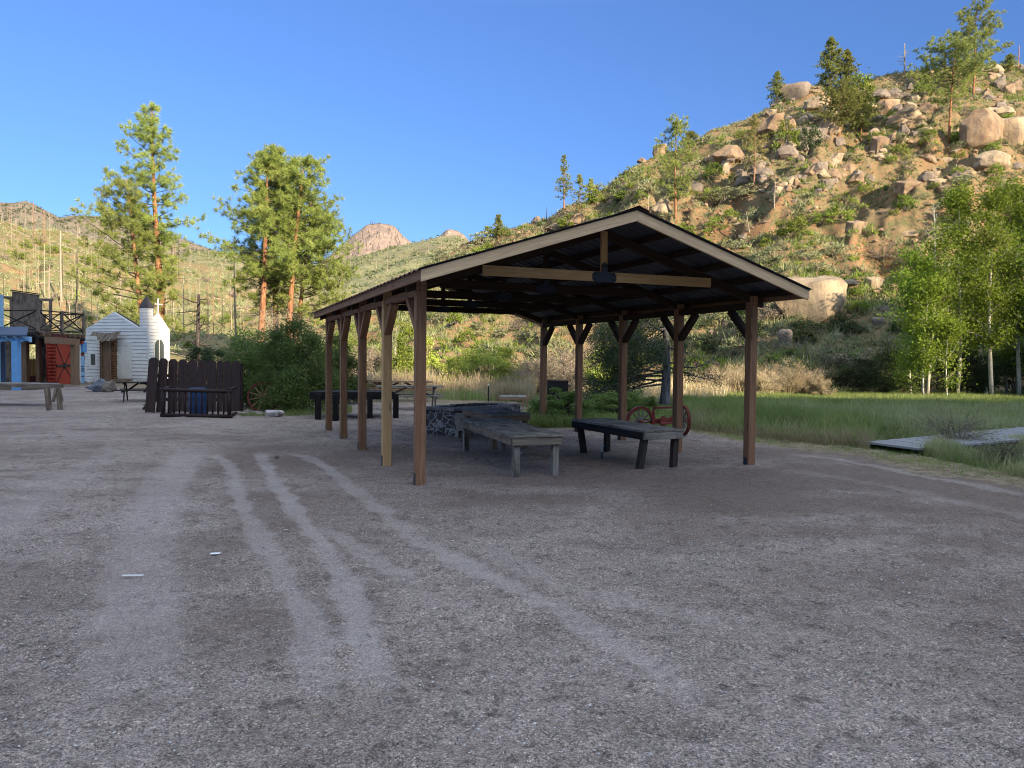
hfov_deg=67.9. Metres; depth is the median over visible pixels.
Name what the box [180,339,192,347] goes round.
shrub
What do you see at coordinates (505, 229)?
shrub
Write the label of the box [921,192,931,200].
shrub
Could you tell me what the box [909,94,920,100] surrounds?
boulder
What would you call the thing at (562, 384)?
board box
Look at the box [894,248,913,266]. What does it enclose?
shrub
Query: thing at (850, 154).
shrub
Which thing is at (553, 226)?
boulder
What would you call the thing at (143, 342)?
chapel
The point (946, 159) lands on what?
boulder
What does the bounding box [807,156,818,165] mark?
boulder
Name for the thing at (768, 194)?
boulder
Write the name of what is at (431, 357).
bush
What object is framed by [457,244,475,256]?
shrub
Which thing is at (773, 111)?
boulder
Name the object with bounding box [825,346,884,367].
shrub
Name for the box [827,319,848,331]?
shrub
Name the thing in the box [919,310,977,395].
aspen tree
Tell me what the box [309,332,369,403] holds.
bush
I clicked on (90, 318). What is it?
shrub
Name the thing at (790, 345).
shrub
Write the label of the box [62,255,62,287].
dead tree
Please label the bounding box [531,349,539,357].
shrub
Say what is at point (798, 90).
boulder
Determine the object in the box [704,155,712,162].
boulder
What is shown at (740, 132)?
shrub
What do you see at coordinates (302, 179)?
pine tree
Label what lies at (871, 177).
boulder
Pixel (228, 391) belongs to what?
log railing
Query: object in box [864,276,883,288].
boulder
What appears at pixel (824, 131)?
boulder
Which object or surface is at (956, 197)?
aspen tree
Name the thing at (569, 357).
bush
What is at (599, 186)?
shrub
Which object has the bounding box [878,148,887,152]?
boulder
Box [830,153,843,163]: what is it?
boulder
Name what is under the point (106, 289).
fallen timber
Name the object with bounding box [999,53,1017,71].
pine tree
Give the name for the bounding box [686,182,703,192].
boulder
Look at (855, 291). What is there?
shrub
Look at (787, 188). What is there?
boulder
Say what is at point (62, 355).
door
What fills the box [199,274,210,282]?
shrub
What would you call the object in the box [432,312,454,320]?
shrub
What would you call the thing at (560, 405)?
bush
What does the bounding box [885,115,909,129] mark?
boulder
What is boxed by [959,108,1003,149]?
boulder
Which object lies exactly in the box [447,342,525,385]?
bush
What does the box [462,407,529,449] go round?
table
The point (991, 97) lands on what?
boulder
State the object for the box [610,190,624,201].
shrub
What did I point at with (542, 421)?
verge grass
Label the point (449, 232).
mountain
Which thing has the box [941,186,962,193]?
shrub
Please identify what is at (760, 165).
boulder
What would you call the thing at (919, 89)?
shrub
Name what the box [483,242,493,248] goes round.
shrub
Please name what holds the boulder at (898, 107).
on the hill at (903, 221)
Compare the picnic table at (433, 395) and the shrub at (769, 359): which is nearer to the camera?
the picnic table at (433, 395)
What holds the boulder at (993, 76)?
on the hill at (903, 221)
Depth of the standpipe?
12.53 m
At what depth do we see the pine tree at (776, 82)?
132.08 m
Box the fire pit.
[426,402,521,435]
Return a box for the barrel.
[188,388,206,413]
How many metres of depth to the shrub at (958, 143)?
106.32 m
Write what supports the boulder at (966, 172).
on the hill at (903, 221)
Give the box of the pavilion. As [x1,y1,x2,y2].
[312,205,812,485]
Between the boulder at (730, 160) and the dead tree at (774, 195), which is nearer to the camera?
the dead tree at (774, 195)
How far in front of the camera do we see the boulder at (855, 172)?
99.62 m
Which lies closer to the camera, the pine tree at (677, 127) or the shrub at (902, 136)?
the pine tree at (677, 127)
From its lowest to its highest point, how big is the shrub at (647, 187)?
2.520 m
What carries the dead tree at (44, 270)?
on the hill at (6, 269)
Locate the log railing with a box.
[159,386,236,417]
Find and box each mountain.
[0,201,215,255]
[326,223,411,265]
[440,229,467,239]
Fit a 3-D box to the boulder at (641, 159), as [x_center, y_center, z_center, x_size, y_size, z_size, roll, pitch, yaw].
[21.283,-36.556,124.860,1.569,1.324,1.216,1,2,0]
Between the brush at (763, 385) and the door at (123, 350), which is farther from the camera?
the door at (123, 350)
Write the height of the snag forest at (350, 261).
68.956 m
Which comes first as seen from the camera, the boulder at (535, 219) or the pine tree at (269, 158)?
the pine tree at (269, 158)
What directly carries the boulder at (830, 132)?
on the hill at (903, 221)
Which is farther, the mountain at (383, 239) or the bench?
the mountain at (383, 239)
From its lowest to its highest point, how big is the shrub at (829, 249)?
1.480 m
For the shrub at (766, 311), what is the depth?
56.10 m
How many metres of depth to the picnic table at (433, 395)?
24.19 m
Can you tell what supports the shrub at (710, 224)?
on the hill at (903, 221)
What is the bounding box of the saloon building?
[3,290,85,382]
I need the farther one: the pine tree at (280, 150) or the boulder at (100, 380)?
the pine tree at (280, 150)
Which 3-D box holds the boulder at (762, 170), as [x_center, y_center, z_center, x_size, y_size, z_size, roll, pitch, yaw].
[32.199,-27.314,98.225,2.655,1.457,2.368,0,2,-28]
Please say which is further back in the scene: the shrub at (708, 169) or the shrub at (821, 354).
the shrub at (708, 169)
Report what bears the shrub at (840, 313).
on the hill at (903, 221)
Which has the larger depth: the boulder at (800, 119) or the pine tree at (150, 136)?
the boulder at (800, 119)
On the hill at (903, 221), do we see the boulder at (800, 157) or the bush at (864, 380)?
the boulder at (800, 157)
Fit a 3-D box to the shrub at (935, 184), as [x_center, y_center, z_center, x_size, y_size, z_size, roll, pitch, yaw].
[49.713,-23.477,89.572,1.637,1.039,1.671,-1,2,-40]
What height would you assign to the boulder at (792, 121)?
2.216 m
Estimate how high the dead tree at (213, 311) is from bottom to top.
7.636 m
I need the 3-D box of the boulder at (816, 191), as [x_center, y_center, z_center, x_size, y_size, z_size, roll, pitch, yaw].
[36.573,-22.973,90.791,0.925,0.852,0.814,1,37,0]
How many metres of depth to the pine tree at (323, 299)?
60.67 m
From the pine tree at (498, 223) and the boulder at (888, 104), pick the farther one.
the boulder at (888, 104)
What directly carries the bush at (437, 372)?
on the ground at (54, 472)
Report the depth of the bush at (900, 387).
38.64 m
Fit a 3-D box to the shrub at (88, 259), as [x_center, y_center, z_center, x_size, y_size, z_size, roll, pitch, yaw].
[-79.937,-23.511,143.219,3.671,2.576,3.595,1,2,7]
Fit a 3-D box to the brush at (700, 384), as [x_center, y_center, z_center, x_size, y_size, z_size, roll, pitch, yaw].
[9.024,-0.058,37.493,1.779,1.349,2.334,1,2,0]
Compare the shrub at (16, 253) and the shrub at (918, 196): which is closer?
the shrub at (918, 196)
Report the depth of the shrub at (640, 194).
104.60 m
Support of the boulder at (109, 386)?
on the ground at (54, 472)
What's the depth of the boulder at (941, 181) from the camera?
89.44 m
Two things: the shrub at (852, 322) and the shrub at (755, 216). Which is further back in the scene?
the shrub at (755, 216)
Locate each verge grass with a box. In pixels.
[80,378,157,383]
[239,404,352,415]
[525,405,686,427]
[691,427,1023,483]
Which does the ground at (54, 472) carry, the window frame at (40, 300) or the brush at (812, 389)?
the brush at (812, 389)
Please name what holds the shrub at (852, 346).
on the hill at (903, 221)
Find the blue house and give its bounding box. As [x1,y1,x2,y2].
[0,295,43,389]
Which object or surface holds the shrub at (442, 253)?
on the hill at (903, 221)
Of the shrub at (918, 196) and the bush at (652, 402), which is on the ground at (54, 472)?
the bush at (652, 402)
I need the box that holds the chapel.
[86,295,169,381]
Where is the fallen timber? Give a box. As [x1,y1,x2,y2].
[0,223,314,356]
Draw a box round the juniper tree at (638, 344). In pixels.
[556,235,739,403]
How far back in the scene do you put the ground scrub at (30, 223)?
705.15 m
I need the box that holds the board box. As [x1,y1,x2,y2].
[547,380,567,403]
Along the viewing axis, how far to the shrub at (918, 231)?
79.20 m
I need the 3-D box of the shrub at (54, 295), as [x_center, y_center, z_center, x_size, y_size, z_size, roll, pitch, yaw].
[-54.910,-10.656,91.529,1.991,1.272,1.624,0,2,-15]
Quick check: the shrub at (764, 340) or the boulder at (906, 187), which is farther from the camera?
the boulder at (906, 187)
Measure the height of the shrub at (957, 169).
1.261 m
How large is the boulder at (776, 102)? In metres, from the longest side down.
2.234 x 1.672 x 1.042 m
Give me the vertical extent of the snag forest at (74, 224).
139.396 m
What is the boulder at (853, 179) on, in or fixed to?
on the hill at (903, 221)
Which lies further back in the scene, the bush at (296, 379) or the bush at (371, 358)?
the bush at (371, 358)
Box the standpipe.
[600,445,603,458]
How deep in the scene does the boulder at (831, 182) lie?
94.29 m
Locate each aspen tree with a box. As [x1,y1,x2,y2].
[877,234,958,393]
[878,264,959,394]
[891,199,979,394]
[916,176,1004,393]
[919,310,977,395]
[929,227,1017,392]
[943,173,1023,394]
[969,167,1023,394]
[978,248,1023,393]
[1001,204,1023,335]
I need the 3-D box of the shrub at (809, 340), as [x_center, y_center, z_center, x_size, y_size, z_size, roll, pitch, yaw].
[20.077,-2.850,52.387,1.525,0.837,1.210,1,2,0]
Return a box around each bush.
[181,344,231,385]
[212,322,285,408]
[233,303,324,353]
[243,312,354,410]
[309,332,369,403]
[322,318,376,371]
[348,345,381,376]
[371,311,413,378]
[392,332,413,377]
[411,334,442,378]
[426,361,444,378]
[436,354,473,387]
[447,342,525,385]
[494,345,562,392]
[526,384,597,421]
[530,325,598,382]
[548,348,588,391]
[583,348,616,391]
[589,391,651,414]
[640,396,663,412]
[810,354,899,393]
[867,340,921,393]
[883,345,1015,393]
[885,373,920,394]
[975,348,1023,394]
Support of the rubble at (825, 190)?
on the hill at (903, 221)
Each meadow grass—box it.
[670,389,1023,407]
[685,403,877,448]
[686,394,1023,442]
[910,443,1022,475]
[916,432,1023,476]
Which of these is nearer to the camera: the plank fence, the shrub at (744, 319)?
the plank fence
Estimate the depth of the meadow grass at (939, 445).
12.43 m
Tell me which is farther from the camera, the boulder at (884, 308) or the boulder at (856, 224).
the boulder at (856, 224)
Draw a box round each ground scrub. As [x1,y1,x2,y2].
[0,200,213,254]
[0,220,331,358]
[167,234,466,293]
[200,62,1023,376]
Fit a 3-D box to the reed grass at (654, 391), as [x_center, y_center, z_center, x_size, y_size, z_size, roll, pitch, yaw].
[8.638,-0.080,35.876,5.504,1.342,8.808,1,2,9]
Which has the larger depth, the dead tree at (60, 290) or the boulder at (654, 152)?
the boulder at (654, 152)
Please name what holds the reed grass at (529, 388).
on the ground at (54, 472)
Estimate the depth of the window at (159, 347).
48.29 m
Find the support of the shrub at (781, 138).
on the hill at (903, 221)
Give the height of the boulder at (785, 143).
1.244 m
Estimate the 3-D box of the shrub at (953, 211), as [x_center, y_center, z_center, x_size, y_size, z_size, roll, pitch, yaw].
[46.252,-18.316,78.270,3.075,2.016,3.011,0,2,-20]
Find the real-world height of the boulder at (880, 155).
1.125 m
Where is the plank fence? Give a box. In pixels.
[145,357,242,412]
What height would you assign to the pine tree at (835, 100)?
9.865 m
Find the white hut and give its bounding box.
[84,335,99,382]
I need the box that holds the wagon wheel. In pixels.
[247,382,278,411]
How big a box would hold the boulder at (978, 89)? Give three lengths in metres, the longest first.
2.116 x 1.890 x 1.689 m
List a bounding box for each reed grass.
[351,363,539,401]
[407,385,510,401]
[642,374,732,398]
[684,355,833,393]
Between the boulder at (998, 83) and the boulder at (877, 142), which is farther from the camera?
the boulder at (998, 83)
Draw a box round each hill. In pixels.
[0,220,331,361]
[174,235,467,299]
[187,65,1023,392]
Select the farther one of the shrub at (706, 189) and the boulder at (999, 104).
the boulder at (999, 104)
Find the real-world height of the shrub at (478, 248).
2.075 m
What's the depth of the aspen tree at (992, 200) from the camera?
37.59 m
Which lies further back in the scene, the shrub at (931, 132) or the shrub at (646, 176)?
the shrub at (646, 176)
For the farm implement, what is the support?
on the ground at (54, 472)
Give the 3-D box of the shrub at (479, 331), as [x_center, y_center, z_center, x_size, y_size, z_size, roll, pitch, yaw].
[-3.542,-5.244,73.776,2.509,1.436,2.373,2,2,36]
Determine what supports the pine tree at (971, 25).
on the hill at (903, 221)
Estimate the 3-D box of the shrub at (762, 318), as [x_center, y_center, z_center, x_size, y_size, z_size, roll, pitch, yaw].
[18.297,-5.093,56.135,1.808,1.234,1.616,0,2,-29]
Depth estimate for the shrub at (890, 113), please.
118.00 m
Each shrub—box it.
[12,249,26,259]
[17,281,33,289]
[19,239,32,248]
[36,265,48,270]
[42,261,55,267]
[45,244,58,253]
[50,291,64,299]
[79,254,97,265]
[85,315,94,321]
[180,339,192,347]
[194,314,207,322]
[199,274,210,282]
[219,312,232,322]
[227,309,242,317]
[312,318,324,324]
[367,337,379,345]
[398,321,413,338]
[432,248,449,259]
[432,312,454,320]
[444,312,468,324]
[456,326,477,341]
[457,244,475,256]
[466,230,494,244]
[467,323,486,334]
[470,246,485,252]
[470,316,482,325]
[471,322,485,330]
[474,328,508,340]
[483,226,493,236]
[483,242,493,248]
[492,224,512,236]
[504,317,526,329]
[514,329,531,338]
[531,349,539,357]
[554,213,573,227]
[586,188,607,205]
[594,182,608,190]
[608,189,621,202]
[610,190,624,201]
[624,182,633,189]
[633,190,648,199]
[634,177,659,194]
[638,181,659,194]
[639,174,652,180]
[658,212,673,219]
[676,221,696,233]
[690,336,711,351]
[698,184,723,202]
[699,318,714,328]
[700,132,715,141]
[702,216,721,232]
[703,160,724,178]
[703,186,735,203]
[704,339,721,351]
[709,312,737,320]
[717,338,739,351]
[722,208,741,218]
[725,239,745,249]
[727,346,741,354]
[734,130,744,135]
[734,312,765,334]
[735,183,755,196]
[735,250,746,257]
[740,206,763,219]
[744,233,762,243]
[754,251,776,262]
[755,234,773,247]
[757,329,769,338]
[757,332,774,346]
[758,304,789,319]
[758,309,770,321]
[760,307,780,320]
[764,355,777,363]
[768,117,803,149]
[768,340,783,349]
[769,211,811,237]
[771,323,786,331]
[773,132,790,142]
[783,340,797,349]
[786,319,835,329]
[786,324,798,329]
[790,246,821,259]
[790,312,804,319]
[791,120,825,154]
[792,327,817,341]
[798,349,817,358]
[804,262,836,270]
[808,207,841,224]
[812,350,849,365]
[818,267,831,275]
[821,243,847,257]
[825,202,857,223]
[825,310,850,323]
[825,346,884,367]
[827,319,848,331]
[836,352,856,366]
[838,339,862,353]
[841,320,864,331]
[841,322,863,333]
[843,67,875,102]
[843,152,859,160]
[846,300,873,311]
[847,286,863,296]
[856,184,877,194]
[861,240,901,260]
[866,131,886,140]
[875,335,906,355]
[884,155,897,163]
[885,109,902,118]
[885,319,906,333]
[889,143,912,156]
[892,133,910,143]
[894,194,919,210]
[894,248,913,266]
[896,154,915,165]
[899,162,917,171]
[908,81,934,95]
[914,228,928,234]
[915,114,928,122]
[915,193,926,198]
[918,134,933,145]
[921,142,943,153]
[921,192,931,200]
[921,199,932,205]
[923,128,937,135]
[926,182,940,188]
[936,215,952,223]
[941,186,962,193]
[944,202,971,214]
[947,132,958,141]
[949,165,963,173]
[949,173,973,184]
[954,102,971,115]
[955,140,966,148]
[968,105,989,111]
[981,141,1002,150]
[983,176,1002,185]
[985,162,1005,175]
[1001,112,1014,117]
[1004,171,1019,178]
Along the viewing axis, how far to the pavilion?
11.84 m
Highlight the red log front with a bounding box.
[46,334,83,383]
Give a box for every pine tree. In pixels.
[65,165,191,332]
[75,100,207,319]
[194,144,327,342]
[225,152,364,337]
[229,143,330,326]
[234,194,358,343]
[492,214,503,239]
[554,155,573,209]
[571,174,587,211]
[584,178,597,201]
[650,113,700,223]
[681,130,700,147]
[742,113,768,185]
[765,70,788,106]
[811,75,869,136]
[812,36,846,88]
[835,48,864,90]
[841,90,884,143]
[903,26,1001,142]
[940,0,1014,93]
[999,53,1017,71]
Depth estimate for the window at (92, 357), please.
47.09 m
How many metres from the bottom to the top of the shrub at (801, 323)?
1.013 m
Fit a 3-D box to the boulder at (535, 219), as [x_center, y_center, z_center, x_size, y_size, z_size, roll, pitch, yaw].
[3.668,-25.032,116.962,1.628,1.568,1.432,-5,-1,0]
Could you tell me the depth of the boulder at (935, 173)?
93.25 m
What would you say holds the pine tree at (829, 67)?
on the hill at (903, 221)
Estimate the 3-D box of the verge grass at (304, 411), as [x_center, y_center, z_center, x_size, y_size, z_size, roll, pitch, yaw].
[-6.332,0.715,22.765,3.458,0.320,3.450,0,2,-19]
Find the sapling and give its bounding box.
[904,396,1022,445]
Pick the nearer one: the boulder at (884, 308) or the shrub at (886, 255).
the boulder at (884, 308)
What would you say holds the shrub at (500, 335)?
on the hill at (903, 221)
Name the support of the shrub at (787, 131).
on the hill at (903, 221)
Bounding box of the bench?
[498,395,527,406]
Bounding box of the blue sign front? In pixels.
[79,338,86,382]
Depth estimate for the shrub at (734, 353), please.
54.20 m
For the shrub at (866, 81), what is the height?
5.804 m
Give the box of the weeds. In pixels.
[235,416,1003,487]
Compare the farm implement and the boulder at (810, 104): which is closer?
the farm implement
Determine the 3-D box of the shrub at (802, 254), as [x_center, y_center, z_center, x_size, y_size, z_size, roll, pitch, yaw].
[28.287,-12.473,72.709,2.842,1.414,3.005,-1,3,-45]
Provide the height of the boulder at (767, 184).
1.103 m
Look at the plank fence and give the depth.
22.39 m
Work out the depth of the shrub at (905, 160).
102.12 m
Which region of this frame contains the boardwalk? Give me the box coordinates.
[867,427,1023,455]
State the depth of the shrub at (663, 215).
95.32 m
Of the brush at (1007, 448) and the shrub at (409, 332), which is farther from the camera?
the shrub at (409, 332)
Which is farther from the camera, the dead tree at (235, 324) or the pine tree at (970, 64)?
the pine tree at (970, 64)
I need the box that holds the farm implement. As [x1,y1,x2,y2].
[626,405,690,435]
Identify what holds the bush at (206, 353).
on the ground at (54, 472)
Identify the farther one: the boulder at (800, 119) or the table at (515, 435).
the boulder at (800, 119)
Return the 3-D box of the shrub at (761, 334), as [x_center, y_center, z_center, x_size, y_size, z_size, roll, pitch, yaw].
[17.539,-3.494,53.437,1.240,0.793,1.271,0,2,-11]
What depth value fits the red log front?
41.32 m
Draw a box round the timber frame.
[44,337,79,384]
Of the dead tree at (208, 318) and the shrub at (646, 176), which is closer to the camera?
the dead tree at (208, 318)
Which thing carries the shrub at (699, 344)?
on the hill at (903, 221)
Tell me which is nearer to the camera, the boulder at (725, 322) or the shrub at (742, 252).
the boulder at (725, 322)
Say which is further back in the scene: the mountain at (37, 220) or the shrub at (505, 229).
the mountain at (37, 220)
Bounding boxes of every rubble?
[429,65,1023,371]
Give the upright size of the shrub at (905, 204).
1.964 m
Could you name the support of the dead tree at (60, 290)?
on the hill at (6, 269)
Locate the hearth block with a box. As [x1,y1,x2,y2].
[454,412,464,436]
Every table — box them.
[0,382,63,410]
[115,382,157,401]
[309,390,398,420]
[357,380,394,388]
[369,381,432,401]
[376,385,444,405]
[460,418,562,477]
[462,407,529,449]
[572,418,683,468]
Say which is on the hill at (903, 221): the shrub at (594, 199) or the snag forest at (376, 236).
the shrub at (594, 199)
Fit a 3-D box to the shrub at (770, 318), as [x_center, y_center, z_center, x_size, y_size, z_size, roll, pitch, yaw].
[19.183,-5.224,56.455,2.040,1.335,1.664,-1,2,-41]
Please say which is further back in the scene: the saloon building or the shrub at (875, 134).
the shrub at (875, 134)
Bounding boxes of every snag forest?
[0,204,182,251]
[170,240,441,281]
[347,221,399,255]
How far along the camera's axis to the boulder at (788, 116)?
119.72 m
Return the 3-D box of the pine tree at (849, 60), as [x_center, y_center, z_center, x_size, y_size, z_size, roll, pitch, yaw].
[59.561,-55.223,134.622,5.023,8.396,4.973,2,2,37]
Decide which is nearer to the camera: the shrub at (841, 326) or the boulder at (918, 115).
the shrub at (841, 326)
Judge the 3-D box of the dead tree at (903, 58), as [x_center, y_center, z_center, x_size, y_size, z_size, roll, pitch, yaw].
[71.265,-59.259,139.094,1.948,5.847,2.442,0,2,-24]
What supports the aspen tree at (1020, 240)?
on the ground at (54, 472)
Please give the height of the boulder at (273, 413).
0.237 m
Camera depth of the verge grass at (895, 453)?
12.82 m
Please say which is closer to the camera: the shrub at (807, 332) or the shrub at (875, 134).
the shrub at (807, 332)
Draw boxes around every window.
[88,353,96,367]
[154,339,164,366]
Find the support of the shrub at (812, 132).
on the hill at (903, 221)
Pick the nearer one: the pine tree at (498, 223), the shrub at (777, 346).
the shrub at (777, 346)
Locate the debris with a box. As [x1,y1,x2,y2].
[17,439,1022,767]
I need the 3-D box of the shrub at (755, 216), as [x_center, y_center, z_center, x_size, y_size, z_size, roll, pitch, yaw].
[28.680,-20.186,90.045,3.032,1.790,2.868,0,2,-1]
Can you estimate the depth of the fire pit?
16.03 m
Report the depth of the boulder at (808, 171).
95.82 m
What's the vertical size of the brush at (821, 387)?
1.234 m
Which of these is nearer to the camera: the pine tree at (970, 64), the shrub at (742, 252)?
the shrub at (742, 252)
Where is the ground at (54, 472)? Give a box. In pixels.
[0,378,1023,767]
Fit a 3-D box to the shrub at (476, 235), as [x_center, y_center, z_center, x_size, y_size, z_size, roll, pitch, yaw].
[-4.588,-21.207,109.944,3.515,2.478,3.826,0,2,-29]
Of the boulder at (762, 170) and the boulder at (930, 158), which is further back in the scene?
the boulder at (930, 158)
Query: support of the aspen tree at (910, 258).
on the ground at (54, 472)
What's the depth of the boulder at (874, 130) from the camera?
111.12 m
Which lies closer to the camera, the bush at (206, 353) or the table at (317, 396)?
the table at (317, 396)
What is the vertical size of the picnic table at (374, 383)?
0.796 m
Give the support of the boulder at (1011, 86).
on the hill at (903, 221)
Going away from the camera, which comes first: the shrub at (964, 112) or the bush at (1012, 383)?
the bush at (1012, 383)
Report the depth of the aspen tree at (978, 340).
40.10 m
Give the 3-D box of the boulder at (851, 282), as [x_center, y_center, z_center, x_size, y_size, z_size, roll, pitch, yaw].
[28.384,-8.522,63.998,1.436,0.612,1.123,1,2,0]
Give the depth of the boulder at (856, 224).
76.50 m
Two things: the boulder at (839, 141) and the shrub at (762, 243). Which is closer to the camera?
the shrub at (762, 243)
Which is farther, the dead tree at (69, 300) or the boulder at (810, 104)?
the boulder at (810, 104)
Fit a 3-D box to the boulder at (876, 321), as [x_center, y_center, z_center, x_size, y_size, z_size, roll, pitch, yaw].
[26.115,-4.401,54.243,0.938,0.782,0.831,1,2,26]
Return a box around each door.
[55,344,70,383]
[103,343,111,378]
[117,344,130,378]
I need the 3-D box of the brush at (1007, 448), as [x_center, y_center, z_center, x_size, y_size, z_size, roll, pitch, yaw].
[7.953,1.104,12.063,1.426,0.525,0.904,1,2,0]
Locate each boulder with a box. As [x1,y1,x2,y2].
[85,382,101,391]
[93,379,105,382]
[101,380,116,391]
[265,410,284,416]
[531,216,540,222]
[547,223,557,230]
[563,213,585,226]
[637,157,645,163]
[651,198,671,216]
[652,143,666,156]
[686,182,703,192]
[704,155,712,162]
[712,145,743,162]
[717,162,728,174]
[721,150,734,163]
[721,320,730,326]
[732,169,743,178]
[734,171,748,185]
[739,234,746,239]
[749,167,774,177]
[750,160,765,170]
[755,112,784,138]
[756,174,767,184]
[757,142,766,150]
[762,109,776,116]
[762,182,769,189]
[765,191,771,198]
[770,100,781,106]
[772,186,783,193]
[774,275,847,323]
[775,145,798,159]
[777,329,792,345]
[778,81,810,100]
[781,141,796,146]
[781,184,791,192]
[784,115,792,119]
[785,175,796,184]
[788,118,795,127]
[790,127,827,149]
[793,178,800,185]
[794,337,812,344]
[796,155,804,161]
[797,115,808,123]
[803,96,829,111]
[804,165,814,175]
[805,113,822,121]
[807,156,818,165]
[809,89,821,93]
[812,162,827,171]
[814,188,821,193]
[815,169,826,173]
[818,110,839,134]
[818,173,830,178]
[821,179,835,185]
[827,125,842,136]
[828,169,841,178]
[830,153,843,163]
[834,137,845,146]
[840,161,855,171]
[844,279,857,286]
[845,220,867,233]
[847,173,863,183]
[851,170,865,176]
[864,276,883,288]
[865,175,874,181]
[868,128,879,136]
[870,89,890,99]
[870,135,889,153]
[871,317,884,325]
[873,115,882,121]
[873,153,884,158]
[877,99,899,115]
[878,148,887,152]
[878,305,887,312]
[883,113,897,124]
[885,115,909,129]
[887,104,901,115]
[887,133,895,147]
[889,88,902,94]
[890,91,899,98]
[893,180,921,196]
[897,105,921,119]
[897,124,909,135]
[900,92,911,99]
[902,230,918,237]
[903,83,912,90]
[904,102,916,107]
[907,120,915,128]
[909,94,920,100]
[909,131,917,135]
[916,121,926,128]
[917,103,936,112]
[920,154,937,164]
[921,173,933,181]
[927,178,946,188]
[929,170,939,177]
[936,183,955,192]
[942,157,954,162]
[943,175,952,181]
[949,147,960,153]
[950,172,963,177]
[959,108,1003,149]
[963,170,975,174]
[968,87,982,93]
[973,150,1010,169]
[979,91,990,97]
[981,64,1004,72]
[983,94,995,100]
[985,74,995,79]
[992,79,1006,87]
[994,102,1006,107]
[994,106,1015,115]
[999,82,1015,93]
[1000,80,1022,91]
[1002,116,1023,146]
[1013,162,1023,169]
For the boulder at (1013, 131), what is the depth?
106.44 m
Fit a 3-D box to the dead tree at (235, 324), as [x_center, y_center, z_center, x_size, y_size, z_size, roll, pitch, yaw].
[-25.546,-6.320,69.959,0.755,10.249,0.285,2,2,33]
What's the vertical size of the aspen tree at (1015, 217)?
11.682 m
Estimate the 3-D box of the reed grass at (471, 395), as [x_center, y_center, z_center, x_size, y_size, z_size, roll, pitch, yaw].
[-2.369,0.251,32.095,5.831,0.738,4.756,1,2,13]
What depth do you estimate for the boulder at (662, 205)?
96.33 m
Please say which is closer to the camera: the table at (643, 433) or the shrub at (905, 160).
the table at (643, 433)
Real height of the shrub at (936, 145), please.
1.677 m
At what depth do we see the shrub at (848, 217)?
80.91 m
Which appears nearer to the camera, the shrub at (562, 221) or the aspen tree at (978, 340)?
the aspen tree at (978, 340)
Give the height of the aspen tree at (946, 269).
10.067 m
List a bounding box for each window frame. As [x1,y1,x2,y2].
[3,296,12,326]
[38,298,52,326]
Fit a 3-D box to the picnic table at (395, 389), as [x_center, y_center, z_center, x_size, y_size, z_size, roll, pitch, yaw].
[-4.215,0.292,29.087,2.300,0.796,1.555,0,2,-3]
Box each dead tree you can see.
[11,212,11,245]
[37,261,38,292]
[44,244,45,296]
[59,231,62,302]
[60,272,60,308]
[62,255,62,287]
[69,281,69,323]
[75,247,77,316]
[171,294,233,362]
[183,275,183,338]
[208,301,208,337]
[213,289,213,334]
[219,269,219,304]
[230,280,231,331]
[233,260,236,352]
[770,181,775,208]
[897,44,907,73]
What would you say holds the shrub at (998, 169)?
on the hill at (903, 221)
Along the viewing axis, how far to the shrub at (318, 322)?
124.24 m
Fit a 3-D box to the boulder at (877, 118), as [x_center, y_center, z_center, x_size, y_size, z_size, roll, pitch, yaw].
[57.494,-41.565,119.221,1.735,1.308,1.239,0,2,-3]
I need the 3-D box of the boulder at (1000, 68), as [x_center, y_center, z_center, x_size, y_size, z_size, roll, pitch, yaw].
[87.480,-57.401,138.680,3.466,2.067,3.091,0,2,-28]
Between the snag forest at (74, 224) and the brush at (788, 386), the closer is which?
the brush at (788, 386)
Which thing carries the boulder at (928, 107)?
on the hill at (903, 221)
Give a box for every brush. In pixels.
[684,370,709,388]
[698,364,737,392]
[724,360,757,391]
[756,370,783,394]
[770,358,810,393]
[795,368,823,393]
[810,371,836,395]
[968,436,1023,465]
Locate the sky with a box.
[0,0,1023,262]
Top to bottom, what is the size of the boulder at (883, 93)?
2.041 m
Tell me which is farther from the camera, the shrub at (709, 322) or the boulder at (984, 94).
the boulder at (984, 94)
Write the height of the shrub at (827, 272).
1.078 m

